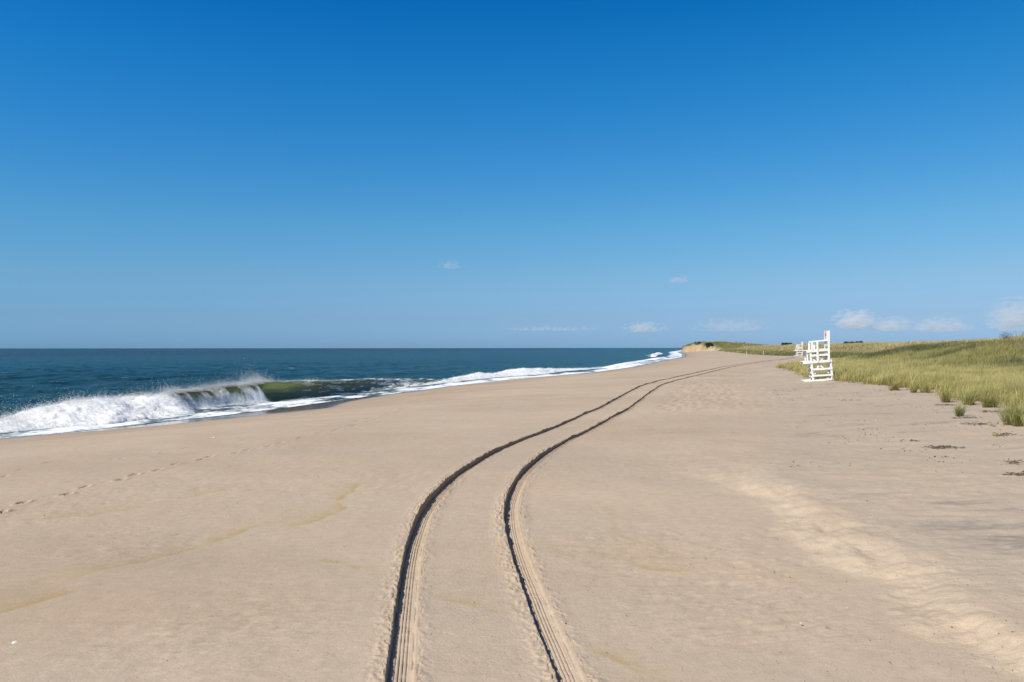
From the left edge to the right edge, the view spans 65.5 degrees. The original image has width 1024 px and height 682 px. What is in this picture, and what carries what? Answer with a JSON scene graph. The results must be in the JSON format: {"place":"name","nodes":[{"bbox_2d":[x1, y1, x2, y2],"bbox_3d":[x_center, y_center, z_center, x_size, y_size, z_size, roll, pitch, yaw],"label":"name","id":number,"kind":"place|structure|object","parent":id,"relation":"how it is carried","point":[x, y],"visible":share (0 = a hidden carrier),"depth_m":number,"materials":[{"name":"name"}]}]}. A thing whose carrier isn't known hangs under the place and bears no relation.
{"place":"outdoors","nodes":[
{"label":"outdoors","id":0,"kind":"place"},
{"bbox_2d":[0,348,681,438],"bbox_3d":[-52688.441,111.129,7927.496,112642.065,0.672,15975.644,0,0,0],"label":"sea","id":1,"kind":"structure","parent":0,"point":[31,376],"depth_m":155.75,"materials":[{"name":"liquid"}]},
{"bbox_2d":[0,363,446,432],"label":"breaking wave","id":2,"kind":"object","parent":1,"relation":"on","point":[88,411],"visible":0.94,"depth_m":48.81,"materials":[{"name":"grey liquid"}]},
{"bbox_2d":[420,367,599,384],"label":"breaking wave","id":3,"kind":"object","parent":1,"relation":"on","point":[513,372],"visible":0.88,"depth_m":109.30,"materials":[{"name":"grey liquid"}]},
{"bbox_2d":[597,357,666,367],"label":"breaking wave","id":4,"kind":"object","parent":1,"relation":"on","point":[619,364],"visible":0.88,"depth_m":187.91,"materials":[{"name":"grey liquid"}]},
{"bbox_2d":[646,352,661,356],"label":"breaking wave","id":5,"kind":"object","parent":1,"relation":"on","point":[654,354],"visible":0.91,"depth_m":382.12,"materials":[{"name":"grey liquid"}]},
{"bbox_2d":[0,342,1023,681],"bbox_3d":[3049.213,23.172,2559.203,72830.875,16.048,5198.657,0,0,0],"label":"beach","id":6,"kind":"structure","parent":0,"point":[522,502],"depth_m":10.72,"materials":[{"name":"beige sand"}]},
{"bbox_2d":[5,388,1023,680],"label":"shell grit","id":7,"kind":"object","parent":6,"relation":"on","point":[667,552],"visible":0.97,"depth_m":11.71,"materials":[{"name":"white"}]},
{"bbox_2d":[794,342,802,355],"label":"lifeguard stand","id":8,"kind":"object","parent":6,"relation":"on","point":[800,348],"visible":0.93,"depth_m":189.33,"materials":[{"name":"white paint"}]},
{"bbox_2d":[799,331,833,381],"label":"lifeguard stand","id":9,"kind":"object","parent":6,"relation":"on","point":[811,361],"visible":0.98,"depth_m":54.80,"materials":[{"name":"white paint"}]},
{"bbox_2d":[682,334,1023,415],"bbox_3d":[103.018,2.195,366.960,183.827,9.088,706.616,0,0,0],"label":"dune grass","id":10,"kind":"structure","parent":6,"relation":"on","point":[986,364],"depth_m":58.97,"materials":[{"name":"green plant"}]},
{"bbox_2d":[844,340,862,343],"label":"shrub","id":11,"kind":"object","parent":6,"relation":"on","point":[861,341],"visible":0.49,"depth_m":234.62,"materials":[{"name":"green plant"}]},
{"bbox_2d":[887,377,902,390],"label":"grass tuft","id":12,"kind":"object","parent":6,"relation":"on","point":[892,386],"visible":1,"depth_m":41.95,"materials":[{"name":"green plant"}]},
{"bbox_2d":[903,378,922,392],"bbox_3d":[20.180,2.148,39.552,1.284,0.893,1.487,0,-1,-42],"label":"grass tuft","id":13,"kind":"object","parent":6,"relation":"on","point":[913,389],"visible":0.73,"depth_m":39.51,"materials":[{"name":"green plant"}]},
{"bbox_2d":[918,379,937,392],"bbox_3d":[20.625,2.146,39.227,1.628,0.868,1.404,0,-1,-37],"label":"grass tuft","id":14,"kind":"object","parent":6,"relation":"on","point":[926,388],"visible":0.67,"depth_m":39.13,"materials":[{"name":"green plant"}]},
{"bbox_2d":[921,445,965,449],"bbox_3d":[9.768,2.406,18.005,0.924,0.072,0.822,0,-1,19],"label":"seaweed","id":15,"kind":"object","parent":6,"relation":"on","point":[943,446],"visible":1,"depth_m":18.06,"materials":[{"name":"brown plant"}]},
{"bbox_2d":[934,387,960,402],"bbox_3d":[17.596,2.100,32.110,1.538,0.791,1.641,0,0,0],"label":"grass tuft","id":16,"kind":"object","parent":6,"relation":"on","point":[945,397],"visible":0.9,"depth_m":31.95,"materials":[{"name":"green plant"}]},
{"bbox_2d":[952,398,970,416],"bbox_3d":[14.547,2.137,25.733,0.988,0.668,1.007,0,0,0],"label":"grass tuft","id":17,"kind":"object","parent":6,"relation":"on","point":[959,412],"visible":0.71,"depth_m":25.69,"materials":[{"name":"green plant"}]},
{"bbox_2d":[956,387,989,404],"bbox_3d":[17.843,2.088,30.651,1.585,0.782,1.341,0,-1,-25],"label":"grass tuft","id":18,"kind":"object","parent":6,"relation":"on","point":[968,402],"visible":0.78,"depth_m":30.55,"materials":[{"name":"green plant"}]},
{"bbox_2d":[962,422,998,424],"bbox_3d":[13.531,2.373,22.958,1.019,0.082,0.705,0,0,0],"label":"seaweed","id":19,"kind":"object","parent":6,"relation":"on","point":[976,424],"visible":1,"depth_m":22.83,"materials":[{"name":"brown plant"}]},
{"bbox_2d":[974,385,1006,407],"bbox_3d":[17.452,1.998,29.040,1.628,0.912,1.337,0,-1,-27],"label":"grass tuft","id":20,"kind":"object","parent":6,"relation":"on","point":[988,400],"visible":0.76,"depth_m":29.00,"materials":[{"name":"green plant"}]},
{"bbox_2d":[972,394,1023,426],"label":"grass tuft","id":21,"kind":"object","parent":6,"relation":"on","point":[1017,418],"visible":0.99,"depth_m":22.26,"materials":[{"name":"green plant"}]},
{"bbox_2d":[997,400,1022,421],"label":"grass tuft","id":22,"kind":"object","parent":6,"relation":"on","point":[1007,410],"visible":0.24,"depth_m":23.59,"materials":[{"name":"green plant"}]},
{"bbox_2d":[1000,331,1022,339],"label":"shrub","id":23,"kind":"object","parent":6,"relation":"on","point":[1005,336],"visible":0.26,"depth_m":85.97,"materials":[{"name":"green plant"}]},
{"bbox_2d":[1001,471,1023,475],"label":"seaweed","id":24,"kind":"object","parent":6,"relation":"on","point":[1018,473],"visible":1,"depth_m":14.11,"materials":[{"name":"plant"}]},
{"bbox_2d":[1006,458,1023,463],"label":"seaweed","id":25,"kind":"object","parent":6,"relation":"on","point":[1014,461],"visible":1,"depth_m":15.42,"materials":[{"name":"plant"}]},
{"bbox_2d":[0,0,1023,347],"label":"sky","id":26,"kind":"structure","parent":0,"point":[174,173],"materials":[{"name":"blue"}]}
]}

